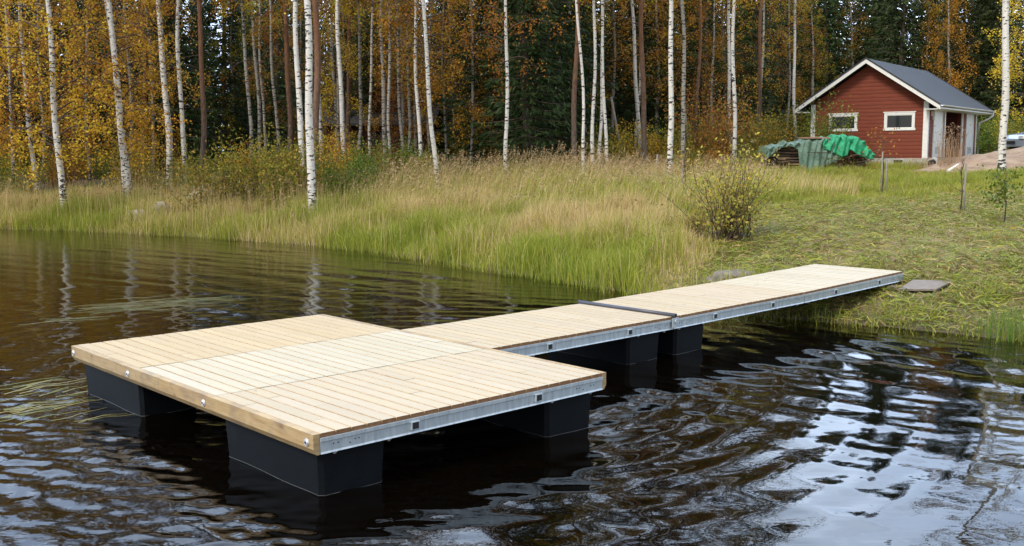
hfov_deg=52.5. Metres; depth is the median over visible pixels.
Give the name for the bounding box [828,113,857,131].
window
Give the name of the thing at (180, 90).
birch tree
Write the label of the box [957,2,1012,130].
spruce tree
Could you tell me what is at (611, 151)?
bush
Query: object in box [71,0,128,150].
spruce tree
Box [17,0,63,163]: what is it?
spruce tree
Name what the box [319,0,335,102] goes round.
spruce tree
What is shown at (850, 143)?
tarpaulin
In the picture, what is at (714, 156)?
bush
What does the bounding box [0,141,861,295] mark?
tall shore grass
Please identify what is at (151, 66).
birch tree
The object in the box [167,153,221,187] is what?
bush
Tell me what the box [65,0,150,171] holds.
spruce tree
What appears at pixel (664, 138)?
bush
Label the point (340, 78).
birch tree
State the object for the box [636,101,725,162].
bush
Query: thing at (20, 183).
bush
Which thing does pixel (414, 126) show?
birch tree
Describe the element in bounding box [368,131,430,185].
bush
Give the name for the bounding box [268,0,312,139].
spruce tree
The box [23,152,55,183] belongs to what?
bush
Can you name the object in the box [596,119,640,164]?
bush
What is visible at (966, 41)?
birch tree
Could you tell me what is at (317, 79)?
pine tree
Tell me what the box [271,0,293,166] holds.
pine tree
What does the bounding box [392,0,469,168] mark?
birch tree
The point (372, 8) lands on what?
birch tree
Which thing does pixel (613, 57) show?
birch tree
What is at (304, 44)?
spruce tree
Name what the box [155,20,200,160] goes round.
spruce tree
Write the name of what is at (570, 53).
spruce tree
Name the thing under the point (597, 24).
spruce tree
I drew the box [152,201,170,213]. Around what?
boulder
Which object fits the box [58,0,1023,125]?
sky
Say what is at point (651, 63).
birch tree
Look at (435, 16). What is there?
spruce tree
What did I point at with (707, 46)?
birch tree
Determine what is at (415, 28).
birch tree
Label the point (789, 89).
birch tree
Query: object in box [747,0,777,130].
pine tree
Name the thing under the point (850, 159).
brush pile
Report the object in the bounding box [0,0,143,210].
birch tree
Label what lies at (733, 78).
birch tree
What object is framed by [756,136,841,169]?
tarpaulin
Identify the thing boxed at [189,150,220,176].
bush
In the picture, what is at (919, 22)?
spruce tree
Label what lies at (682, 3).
birch tree
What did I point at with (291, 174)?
bush
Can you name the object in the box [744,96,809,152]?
bush
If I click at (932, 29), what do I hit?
spruce tree
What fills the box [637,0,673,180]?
birch tree
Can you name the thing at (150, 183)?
bush
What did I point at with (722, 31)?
birch tree
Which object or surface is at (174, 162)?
bush
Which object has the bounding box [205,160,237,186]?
bush
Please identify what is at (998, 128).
bush
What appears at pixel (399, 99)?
birch tree
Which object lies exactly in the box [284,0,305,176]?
birch tree
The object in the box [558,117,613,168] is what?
bush
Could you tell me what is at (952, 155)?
dry grass clump
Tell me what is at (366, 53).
birch tree
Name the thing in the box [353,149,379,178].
bush
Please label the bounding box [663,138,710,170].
bush
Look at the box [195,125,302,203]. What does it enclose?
bush
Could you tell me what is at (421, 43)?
spruce tree
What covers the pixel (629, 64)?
birch tree
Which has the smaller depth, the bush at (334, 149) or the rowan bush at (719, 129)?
the bush at (334, 149)
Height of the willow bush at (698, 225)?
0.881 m
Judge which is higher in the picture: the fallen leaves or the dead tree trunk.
the dead tree trunk
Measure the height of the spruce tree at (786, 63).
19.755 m
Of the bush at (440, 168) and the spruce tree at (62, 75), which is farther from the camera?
the spruce tree at (62, 75)
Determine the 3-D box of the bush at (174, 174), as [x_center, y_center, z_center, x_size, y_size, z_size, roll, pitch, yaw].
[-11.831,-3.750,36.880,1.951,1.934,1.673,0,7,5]
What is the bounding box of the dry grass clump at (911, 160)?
[900,158,933,167]
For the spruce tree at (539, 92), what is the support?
on the ground at (960, 245)
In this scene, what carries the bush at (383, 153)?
on the ground at (960, 245)
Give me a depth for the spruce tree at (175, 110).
46.77 m
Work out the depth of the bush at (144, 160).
38.63 m
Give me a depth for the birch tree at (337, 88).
44.23 m
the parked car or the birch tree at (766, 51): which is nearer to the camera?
the parked car
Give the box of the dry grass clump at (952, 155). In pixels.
[932,122,970,165]
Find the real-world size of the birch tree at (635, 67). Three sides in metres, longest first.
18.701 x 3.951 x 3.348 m
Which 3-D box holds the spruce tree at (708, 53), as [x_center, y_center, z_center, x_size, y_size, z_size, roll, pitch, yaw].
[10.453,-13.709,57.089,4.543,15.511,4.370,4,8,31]
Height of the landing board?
0.111 m
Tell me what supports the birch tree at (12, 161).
on the ground at (960, 245)
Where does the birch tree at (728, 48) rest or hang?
on the ground at (960, 245)
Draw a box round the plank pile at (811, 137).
[797,137,829,138]
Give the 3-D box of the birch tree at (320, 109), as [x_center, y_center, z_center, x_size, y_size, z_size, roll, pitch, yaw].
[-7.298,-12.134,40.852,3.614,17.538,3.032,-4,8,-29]
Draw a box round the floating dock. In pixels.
[71,264,904,496]
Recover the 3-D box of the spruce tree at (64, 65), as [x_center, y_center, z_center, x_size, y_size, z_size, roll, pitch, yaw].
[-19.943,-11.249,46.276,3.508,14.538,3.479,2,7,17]
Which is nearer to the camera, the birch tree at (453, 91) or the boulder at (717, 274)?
the boulder at (717, 274)
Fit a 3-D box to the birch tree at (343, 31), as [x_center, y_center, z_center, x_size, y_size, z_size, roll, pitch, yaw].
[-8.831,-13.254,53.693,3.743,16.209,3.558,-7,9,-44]
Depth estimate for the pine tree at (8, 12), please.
43.24 m
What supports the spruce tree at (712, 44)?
on the ground at (960, 245)
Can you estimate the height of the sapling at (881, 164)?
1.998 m
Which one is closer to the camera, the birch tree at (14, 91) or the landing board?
the landing board
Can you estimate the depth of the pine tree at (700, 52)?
39.25 m
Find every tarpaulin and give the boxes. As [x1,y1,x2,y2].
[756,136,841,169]
[823,134,874,158]
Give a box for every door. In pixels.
[932,106,942,156]
[964,114,973,155]
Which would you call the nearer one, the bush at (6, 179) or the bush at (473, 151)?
the bush at (6, 179)
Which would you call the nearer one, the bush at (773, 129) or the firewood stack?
the firewood stack
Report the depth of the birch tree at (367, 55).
55.68 m
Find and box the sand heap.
[913,146,1023,171]
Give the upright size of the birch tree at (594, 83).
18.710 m
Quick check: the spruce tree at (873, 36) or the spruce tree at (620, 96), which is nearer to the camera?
the spruce tree at (620, 96)
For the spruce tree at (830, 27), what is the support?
on the ground at (960, 245)
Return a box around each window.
[340,130,356,147]
[371,130,387,147]
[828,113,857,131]
[883,111,915,130]
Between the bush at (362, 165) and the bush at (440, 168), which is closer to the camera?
the bush at (362, 165)
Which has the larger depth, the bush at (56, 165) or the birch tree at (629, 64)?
the birch tree at (629, 64)
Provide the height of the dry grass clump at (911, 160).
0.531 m
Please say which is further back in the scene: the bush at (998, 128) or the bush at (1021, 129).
the bush at (998, 128)
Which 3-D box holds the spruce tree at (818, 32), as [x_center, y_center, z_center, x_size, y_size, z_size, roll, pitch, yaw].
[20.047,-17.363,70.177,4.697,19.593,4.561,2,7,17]
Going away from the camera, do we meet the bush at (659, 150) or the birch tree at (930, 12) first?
the bush at (659, 150)
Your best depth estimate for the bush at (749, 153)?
35.61 m
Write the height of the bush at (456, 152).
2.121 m
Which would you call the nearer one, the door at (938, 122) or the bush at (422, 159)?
the bush at (422, 159)
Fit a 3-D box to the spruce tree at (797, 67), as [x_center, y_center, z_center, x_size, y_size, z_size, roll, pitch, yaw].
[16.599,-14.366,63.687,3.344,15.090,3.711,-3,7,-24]
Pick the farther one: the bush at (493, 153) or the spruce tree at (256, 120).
the spruce tree at (256, 120)
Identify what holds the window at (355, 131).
in the red house
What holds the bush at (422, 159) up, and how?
on the ground at (960, 245)
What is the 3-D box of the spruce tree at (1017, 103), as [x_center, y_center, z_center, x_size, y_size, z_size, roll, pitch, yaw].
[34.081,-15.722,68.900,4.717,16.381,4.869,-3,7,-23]
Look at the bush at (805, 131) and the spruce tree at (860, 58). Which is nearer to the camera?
the bush at (805, 131)
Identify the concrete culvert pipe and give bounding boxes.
[927,157,936,164]
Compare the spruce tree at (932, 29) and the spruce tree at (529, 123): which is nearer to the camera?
the spruce tree at (529, 123)
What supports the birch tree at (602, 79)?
on the ground at (960, 245)
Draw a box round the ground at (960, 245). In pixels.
[0,162,1023,339]
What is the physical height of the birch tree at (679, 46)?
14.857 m
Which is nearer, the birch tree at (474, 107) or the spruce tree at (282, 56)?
the birch tree at (474, 107)
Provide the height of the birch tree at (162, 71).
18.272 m
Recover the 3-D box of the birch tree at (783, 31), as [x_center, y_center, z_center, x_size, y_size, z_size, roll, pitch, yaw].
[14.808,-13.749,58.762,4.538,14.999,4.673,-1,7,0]
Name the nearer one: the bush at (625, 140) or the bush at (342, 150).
the bush at (342, 150)
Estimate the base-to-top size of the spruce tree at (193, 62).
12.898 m
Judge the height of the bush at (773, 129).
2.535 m
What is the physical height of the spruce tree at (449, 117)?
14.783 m
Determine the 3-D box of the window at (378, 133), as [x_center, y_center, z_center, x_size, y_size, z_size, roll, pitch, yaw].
[-6.663,-6.794,52.520,1.000,0.900,0.034,0,7,6]
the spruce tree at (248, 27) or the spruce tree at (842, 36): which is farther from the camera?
the spruce tree at (842, 36)
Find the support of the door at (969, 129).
in the red cabin
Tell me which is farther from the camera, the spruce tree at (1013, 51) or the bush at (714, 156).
the spruce tree at (1013, 51)
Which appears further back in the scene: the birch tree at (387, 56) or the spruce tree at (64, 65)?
the birch tree at (387, 56)
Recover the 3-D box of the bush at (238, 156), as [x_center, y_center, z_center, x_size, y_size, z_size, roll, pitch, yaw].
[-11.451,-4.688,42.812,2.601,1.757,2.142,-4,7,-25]
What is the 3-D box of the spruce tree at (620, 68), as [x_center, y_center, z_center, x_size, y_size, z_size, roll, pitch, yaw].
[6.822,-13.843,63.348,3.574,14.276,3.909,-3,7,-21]
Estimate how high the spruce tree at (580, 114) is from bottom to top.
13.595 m
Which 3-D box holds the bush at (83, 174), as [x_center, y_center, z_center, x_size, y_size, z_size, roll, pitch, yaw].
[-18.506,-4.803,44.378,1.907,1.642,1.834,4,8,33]
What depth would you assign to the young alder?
39.85 m
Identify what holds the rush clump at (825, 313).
on the ground at (960, 245)
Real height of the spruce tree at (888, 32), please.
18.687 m
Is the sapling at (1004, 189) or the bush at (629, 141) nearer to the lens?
the sapling at (1004, 189)
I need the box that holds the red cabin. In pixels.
[795,57,994,164]
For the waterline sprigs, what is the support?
on the ground at (960, 245)
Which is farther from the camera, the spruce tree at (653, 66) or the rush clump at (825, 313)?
the spruce tree at (653, 66)
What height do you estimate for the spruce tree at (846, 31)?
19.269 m
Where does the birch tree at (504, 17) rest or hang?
on the ground at (960, 245)
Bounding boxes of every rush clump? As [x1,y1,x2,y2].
[811,302,840,322]
[956,310,986,336]
[983,296,1023,342]
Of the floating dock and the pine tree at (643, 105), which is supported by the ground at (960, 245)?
the pine tree at (643, 105)
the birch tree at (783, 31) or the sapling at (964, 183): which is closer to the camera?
the sapling at (964, 183)
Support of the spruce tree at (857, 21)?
on the ground at (960, 245)
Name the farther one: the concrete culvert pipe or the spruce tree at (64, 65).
the spruce tree at (64, 65)
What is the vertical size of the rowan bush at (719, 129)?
4.062 m
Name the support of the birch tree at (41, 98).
on the ground at (960, 245)
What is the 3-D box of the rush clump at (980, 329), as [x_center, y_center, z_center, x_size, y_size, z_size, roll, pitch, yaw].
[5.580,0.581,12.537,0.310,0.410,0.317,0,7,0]
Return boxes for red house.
[322,78,442,164]
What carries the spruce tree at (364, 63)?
on the ground at (960, 245)
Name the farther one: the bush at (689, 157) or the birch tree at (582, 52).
the birch tree at (582, 52)
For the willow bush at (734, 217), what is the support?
on the ground at (960, 245)
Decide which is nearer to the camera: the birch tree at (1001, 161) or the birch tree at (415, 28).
the birch tree at (1001, 161)
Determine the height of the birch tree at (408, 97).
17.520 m
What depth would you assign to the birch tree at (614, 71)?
50.27 m
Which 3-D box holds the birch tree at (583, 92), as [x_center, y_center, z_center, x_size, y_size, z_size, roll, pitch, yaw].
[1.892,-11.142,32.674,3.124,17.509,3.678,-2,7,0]
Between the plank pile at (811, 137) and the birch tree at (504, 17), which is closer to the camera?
the birch tree at (504, 17)
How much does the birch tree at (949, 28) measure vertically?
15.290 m
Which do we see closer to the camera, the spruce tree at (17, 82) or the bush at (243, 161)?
the bush at (243, 161)
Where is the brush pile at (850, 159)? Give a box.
[807,142,892,167]
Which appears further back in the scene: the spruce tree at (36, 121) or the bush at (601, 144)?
the spruce tree at (36, 121)
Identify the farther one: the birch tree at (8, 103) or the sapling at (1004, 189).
the birch tree at (8, 103)
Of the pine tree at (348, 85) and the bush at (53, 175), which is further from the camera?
the pine tree at (348, 85)
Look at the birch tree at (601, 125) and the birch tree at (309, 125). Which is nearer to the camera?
the birch tree at (309, 125)
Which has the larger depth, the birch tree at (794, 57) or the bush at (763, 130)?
the birch tree at (794, 57)
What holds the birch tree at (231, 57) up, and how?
on the ground at (960, 245)
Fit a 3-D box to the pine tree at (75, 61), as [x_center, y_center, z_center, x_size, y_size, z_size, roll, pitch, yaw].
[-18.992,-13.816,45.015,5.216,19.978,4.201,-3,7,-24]
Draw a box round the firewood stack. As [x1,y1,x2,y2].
[761,146,842,169]
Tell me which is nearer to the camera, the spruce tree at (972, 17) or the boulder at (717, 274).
the boulder at (717, 274)
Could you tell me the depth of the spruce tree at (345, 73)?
55.45 m
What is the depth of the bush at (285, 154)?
40.82 m
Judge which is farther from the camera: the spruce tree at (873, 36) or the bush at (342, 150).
the spruce tree at (873, 36)
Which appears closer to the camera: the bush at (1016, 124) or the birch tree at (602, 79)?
the birch tree at (602, 79)
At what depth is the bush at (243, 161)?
35.26 m
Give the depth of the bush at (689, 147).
38.73 m
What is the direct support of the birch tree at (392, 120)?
on the ground at (960, 245)
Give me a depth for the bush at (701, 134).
41.48 m
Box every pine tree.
[7,2,15,169]
[64,3,76,176]
[122,2,150,165]
[181,0,222,179]
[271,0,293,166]
[289,0,320,186]
[341,1,356,156]
[554,0,593,168]
[639,0,660,173]
[686,0,706,147]
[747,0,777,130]
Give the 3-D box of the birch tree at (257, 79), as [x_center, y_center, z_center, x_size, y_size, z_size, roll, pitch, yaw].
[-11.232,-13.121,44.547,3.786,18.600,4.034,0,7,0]
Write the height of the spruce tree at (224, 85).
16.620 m
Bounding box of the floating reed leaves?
[0,291,250,424]
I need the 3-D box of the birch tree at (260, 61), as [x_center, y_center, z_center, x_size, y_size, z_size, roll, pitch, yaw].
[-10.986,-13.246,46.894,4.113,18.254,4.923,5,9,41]
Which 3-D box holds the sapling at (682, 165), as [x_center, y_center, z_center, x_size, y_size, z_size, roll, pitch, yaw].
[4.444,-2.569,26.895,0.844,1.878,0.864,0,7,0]
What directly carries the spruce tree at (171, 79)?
on the ground at (960, 245)
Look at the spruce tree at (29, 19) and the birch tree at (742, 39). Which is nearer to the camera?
the birch tree at (742, 39)
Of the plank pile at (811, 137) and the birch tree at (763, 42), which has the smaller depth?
the plank pile at (811, 137)
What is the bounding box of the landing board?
[898,279,951,290]
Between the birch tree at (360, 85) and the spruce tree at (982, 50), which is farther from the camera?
the spruce tree at (982, 50)
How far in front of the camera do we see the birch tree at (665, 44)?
52.93 m
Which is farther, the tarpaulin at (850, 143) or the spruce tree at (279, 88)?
the spruce tree at (279, 88)
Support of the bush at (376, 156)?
on the ground at (960, 245)
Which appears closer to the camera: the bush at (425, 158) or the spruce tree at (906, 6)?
the bush at (425, 158)
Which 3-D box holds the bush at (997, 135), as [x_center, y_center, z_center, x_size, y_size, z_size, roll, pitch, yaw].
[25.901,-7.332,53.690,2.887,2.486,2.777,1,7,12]
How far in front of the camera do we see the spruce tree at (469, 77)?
42.84 m
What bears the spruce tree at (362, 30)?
on the ground at (960, 245)
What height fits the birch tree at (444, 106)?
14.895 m
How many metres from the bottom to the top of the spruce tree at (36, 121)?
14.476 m
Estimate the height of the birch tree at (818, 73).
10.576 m
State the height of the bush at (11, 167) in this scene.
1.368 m
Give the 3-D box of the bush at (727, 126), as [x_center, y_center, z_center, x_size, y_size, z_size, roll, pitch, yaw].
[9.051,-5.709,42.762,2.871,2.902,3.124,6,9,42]
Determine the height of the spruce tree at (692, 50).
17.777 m
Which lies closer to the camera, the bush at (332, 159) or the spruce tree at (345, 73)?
the bush at (332, 159)
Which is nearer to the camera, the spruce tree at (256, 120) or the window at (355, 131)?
the window at (355, 131)
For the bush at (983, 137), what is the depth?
55.33 m
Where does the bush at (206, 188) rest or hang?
on the ground at (960, 245)
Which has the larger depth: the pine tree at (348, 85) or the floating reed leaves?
the pine tree at (348, 85)
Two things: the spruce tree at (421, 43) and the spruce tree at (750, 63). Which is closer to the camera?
the spruce tree at (750, 63)
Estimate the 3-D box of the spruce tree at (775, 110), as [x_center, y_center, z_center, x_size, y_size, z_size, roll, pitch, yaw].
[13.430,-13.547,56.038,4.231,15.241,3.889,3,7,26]
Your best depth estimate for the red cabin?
40.87 m
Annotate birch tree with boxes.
[0,0,69,189]
[0,0,113,179]
[0,0,113,190]
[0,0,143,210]
[0,7,45,153]
[0,35,21,177]
[36,0,163,190]
[39,0,143,186]
[43,0,198,197]
[77,0,197,181]
[96,0,187,177]
[97,0,213,186]
[148,0,231,180]
[199,0,270,166]
[208,0,301,160]
[210,0,288,157]
[212,0,285,176]
[241,0,304,159]
[265,0,336,155]
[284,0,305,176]
[288,0,365,159]
[297,6,336,144]
[299,0,335,210]
[300,0,357,161]
[301,0,375,109]
[303,0,380,156]
[329,0,362,155]
[330,0,380,154]
[333,0,402,160]
[341,3,387,99]
[344,12,396,103]
[352,0,402,173]
[355,0,450,173]
[356,0,418,158]
[357,0,466,158]
[362,0,451,156]
[363,0,433,150]
[367,0,418,110]
[369,0,481,189]
[372,0,447,167]
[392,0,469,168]
[396,0,486,170]
[414,0,569,181]
[419,0,512,174]
[421,2,477,161]
[444,1,515,156]
[563,0,596,168]
[563,1,617,147]
[567,0,629,167]
[575,0,607,174]
[578,2,635,131]
[584,0,650,148]
[588,1,652,123]
[597,0,622,162]
[597,0,678,151]
[605,0,656,165]
[609,0,702,147]
[629,6,690,142]
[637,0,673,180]
[648,0,715,136]
[674,1,726,125]
[676,0,724,157]
[678,0,749,123]
[678,0,755,126]
[686,0,764,137]
[704,0,798,134]
[715,0,759,157]
[715,0,787,126]
[722,0,797,113]
[729,0,763,168]
[745,0,807,124]
[756,0,827,140]
[766,0,808,139]
[776,0,838,136]
[828,0,877,77]
[909,0,953,84]
[918,0,981,91]
[952,3,991,91]
[981,0,1023,132]
[996,0,1009,172]
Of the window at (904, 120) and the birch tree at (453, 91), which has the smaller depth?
the window at (904, 120)
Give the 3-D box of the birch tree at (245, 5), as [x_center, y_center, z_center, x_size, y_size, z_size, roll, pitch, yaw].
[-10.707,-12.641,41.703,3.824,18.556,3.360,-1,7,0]
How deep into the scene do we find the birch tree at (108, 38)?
34.28 m
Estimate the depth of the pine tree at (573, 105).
35.55 m
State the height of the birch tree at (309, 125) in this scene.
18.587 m
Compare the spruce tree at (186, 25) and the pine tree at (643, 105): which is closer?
the pine tree at (643, 105)
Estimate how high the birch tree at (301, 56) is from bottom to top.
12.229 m
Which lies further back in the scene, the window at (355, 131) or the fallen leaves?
the window at (355, 131)
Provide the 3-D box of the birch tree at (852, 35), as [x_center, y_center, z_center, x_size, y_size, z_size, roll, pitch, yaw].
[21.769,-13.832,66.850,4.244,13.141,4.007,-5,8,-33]
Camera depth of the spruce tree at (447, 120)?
53.40 m
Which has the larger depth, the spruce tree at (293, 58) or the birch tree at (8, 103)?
the spruce tree at (293, 58)
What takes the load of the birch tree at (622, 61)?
on the ground at (960, 245)
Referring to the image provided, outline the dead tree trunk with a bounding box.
[610,97,620,153]
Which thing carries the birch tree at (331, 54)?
on the ground at (960, 245)
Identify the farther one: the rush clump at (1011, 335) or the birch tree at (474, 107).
the birch tree at (474, 107)
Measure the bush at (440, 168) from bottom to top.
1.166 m
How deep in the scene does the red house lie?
52.63 m
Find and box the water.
[0,229,1023,545]
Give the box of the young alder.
[801,84,859,136]
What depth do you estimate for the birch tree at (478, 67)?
49.38 m
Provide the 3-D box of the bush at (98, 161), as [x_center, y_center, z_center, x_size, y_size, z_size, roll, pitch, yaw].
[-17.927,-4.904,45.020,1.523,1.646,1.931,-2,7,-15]
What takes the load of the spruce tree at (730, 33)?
on the ground at (960, 245)
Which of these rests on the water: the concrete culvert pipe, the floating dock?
the floating dock
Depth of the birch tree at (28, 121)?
37.57 m
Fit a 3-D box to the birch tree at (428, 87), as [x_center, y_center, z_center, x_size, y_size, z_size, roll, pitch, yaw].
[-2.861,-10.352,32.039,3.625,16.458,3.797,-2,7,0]
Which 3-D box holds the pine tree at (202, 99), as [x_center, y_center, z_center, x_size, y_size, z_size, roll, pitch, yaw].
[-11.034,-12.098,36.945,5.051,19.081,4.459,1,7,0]
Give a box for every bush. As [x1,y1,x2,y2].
[0,133,28,187]
[0,155,48,192]
[0,163,20,195]
[2,159,24,183]
[21,135,86,188]
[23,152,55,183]
[37,137,91,190]
[69,146,102,179]
[83,144,111,178]
[86,132,167,189]
[86,152,118,179]
[103,137,170,185]
[119,157,176,193]
[142,130,262,211]
[152,140,204,190]
[163,151,188,177]
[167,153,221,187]
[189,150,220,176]
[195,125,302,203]
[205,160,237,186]
[210,139,259,177]
[218,122,318,209]
[220,136,282,184]
[228,121,341,190]
[270,138,298,177]
[281,124,366,190]
[301,145,384,200]
[319,130,363,179]
[319,141,346,181]
[335,137,390,192]
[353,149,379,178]
[354,144,393,180]
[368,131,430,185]
[368,135,411,188]
[394,143,441,187]
[408,142,443,174]
[426,149,458,170]
[444,128,477,168]
[456,134,483,166]
[480,135,522,171]
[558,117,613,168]
[565,130,612,161]
[570,125,638,173]
[577,129,618,163]
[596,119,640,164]
[603,116,665,169]
[634,119,692,166]
[634,132,802,242]
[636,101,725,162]
[651,124,680,158]
[655,64,757,166]
[658,131,724,166]
[658,199,726,237]
[663,113,732,159]
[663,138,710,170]
[696,138,732,171]
[700,98,775,165]
[709,101,784,164]
[728,138,770,168]
[737,109,796,160]
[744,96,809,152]
[753,109,787,143]
[783,102,810,140]
[976,102,1015,153]
[977,104,1019,150]
[985,107,1023,149]
[1007,113,1023,132]
[1007,116,1023,133]
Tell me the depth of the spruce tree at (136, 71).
54.25 m
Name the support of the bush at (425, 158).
on the ground at (960, 245)
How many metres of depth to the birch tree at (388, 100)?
40.38 m
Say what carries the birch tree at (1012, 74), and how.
on the ground at (960, 245)
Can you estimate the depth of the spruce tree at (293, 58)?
71.05 m
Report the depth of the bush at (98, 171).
44.09 m
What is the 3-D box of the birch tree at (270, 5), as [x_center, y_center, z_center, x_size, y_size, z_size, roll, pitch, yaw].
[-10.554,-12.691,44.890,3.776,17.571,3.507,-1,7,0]
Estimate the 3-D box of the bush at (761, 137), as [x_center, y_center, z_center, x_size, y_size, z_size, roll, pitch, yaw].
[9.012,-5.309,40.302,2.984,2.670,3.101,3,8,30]
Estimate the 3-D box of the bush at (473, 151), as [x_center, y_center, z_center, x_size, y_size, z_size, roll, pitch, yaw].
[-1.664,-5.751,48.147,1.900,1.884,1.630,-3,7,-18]
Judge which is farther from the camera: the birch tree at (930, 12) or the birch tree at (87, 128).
the birch tree at (930, 12)
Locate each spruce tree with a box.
[0,0,47,169]
[0,0,47,174]
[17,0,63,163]
[28,0,104,166]
[30,0,102,174]
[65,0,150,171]
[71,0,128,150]
[88,0,161,165]
[122,0,231,175]
[142,0,200,164]
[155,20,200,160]
[179,0,217,147]
[182,0,231,158]
[185,0,266,167]
[209,1,272,158]
[235,0,285,154]
[243,0,305,158]
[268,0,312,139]
[279,1,324,147]
[280,0,334,159]
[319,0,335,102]
[321,3,368,152]
[322,0,425,166]
[325,1,376,134]
[391,0,439,100]
[421,0,486,162]
[422,0,441,101]
[423,1,467,152]
[432,0,503,165]
[435,0,546,172]
[469,0,581,176]
[489,0,618,171]
[492,0,568,157]
[549,0,603,150]
[568,0,630,138]
[587,0,673,161]
[607,2,637,144]
[627,0,676,147]
[643,0,727,149]
[663,0,737,146]
[674,0,738,119]
[714,0,783,147]
[715,1,765,128]
[728,0,797,145]
[764,0,824,139]
[765,0,809,141]
[790,0,853,135]
[796,0,833,117]
[802,0,863,82]
[827,1,860,74]
[843,0,900,68]
[845,0,870,63]
[858,0,915,64]
[864,0,936,75]
[871,0,925,66]
[900,0,946,80]
[908,0,945,68]
[930,0,990,89]
[931,0,967,80]
[933,0,1009,153]
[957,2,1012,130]
[961,0,1023,152]
[972,0,1023,120]
[1000,0,1023,129]
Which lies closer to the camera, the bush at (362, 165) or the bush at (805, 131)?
the bush at (362, 165)
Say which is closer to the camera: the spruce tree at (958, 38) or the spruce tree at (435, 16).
the spruce tree at (958, 38)
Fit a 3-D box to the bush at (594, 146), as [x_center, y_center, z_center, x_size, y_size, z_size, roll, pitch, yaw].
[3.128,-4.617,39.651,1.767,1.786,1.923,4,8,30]
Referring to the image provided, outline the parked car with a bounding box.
[1006,132,1023,148]
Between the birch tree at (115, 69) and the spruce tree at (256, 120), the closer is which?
the birch tree at (115, 69)
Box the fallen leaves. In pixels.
[90,170,1022,313]
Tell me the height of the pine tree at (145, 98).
18.365 m
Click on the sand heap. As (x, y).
(1015, 156)
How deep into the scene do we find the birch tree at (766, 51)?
55.21 m
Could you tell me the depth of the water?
8.15 m
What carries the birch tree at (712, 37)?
on the ground at (960, 245)
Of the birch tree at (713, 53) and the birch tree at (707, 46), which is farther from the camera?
the birch tree at (707, 46)
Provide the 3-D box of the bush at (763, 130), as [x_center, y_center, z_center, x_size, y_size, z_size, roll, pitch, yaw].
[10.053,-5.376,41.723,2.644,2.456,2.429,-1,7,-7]
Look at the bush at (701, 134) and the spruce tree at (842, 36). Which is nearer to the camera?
the bush at (701, 134)
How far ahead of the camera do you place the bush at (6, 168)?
39.14 m
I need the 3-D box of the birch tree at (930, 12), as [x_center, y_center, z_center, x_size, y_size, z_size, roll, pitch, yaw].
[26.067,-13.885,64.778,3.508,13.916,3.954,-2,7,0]
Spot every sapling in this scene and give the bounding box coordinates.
[669,137,699,184]
[863,126,899,191]
[949,154,971,209]
[975,163,1023,223]
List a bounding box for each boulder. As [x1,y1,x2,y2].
[129,209,147,223]
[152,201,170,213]
[706,269,758,282]
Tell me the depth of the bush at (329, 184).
30.69 m
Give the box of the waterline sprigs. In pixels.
[741,299,1020,342]
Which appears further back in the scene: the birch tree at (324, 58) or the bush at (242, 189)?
the birch tree at (324, 58)
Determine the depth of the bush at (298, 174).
32.04 m
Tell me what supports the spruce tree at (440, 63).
on the ground at (960, 245)
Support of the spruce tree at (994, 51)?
on the ground at (960, 245)
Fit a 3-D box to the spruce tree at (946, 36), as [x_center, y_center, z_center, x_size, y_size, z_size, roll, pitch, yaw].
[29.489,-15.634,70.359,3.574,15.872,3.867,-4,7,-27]
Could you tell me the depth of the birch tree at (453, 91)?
51.15 m
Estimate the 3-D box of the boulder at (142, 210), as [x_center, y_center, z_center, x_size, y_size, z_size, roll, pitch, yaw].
[-11.124,-1.681,30.974,0.625,0.456,0.917,-3,7,-22]
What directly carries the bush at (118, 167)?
on the ground at (960, 245)
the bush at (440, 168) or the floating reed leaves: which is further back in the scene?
the bush at (440, 168)
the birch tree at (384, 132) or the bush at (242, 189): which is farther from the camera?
the birch tree at (384, 132)
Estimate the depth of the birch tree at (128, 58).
41.46 m

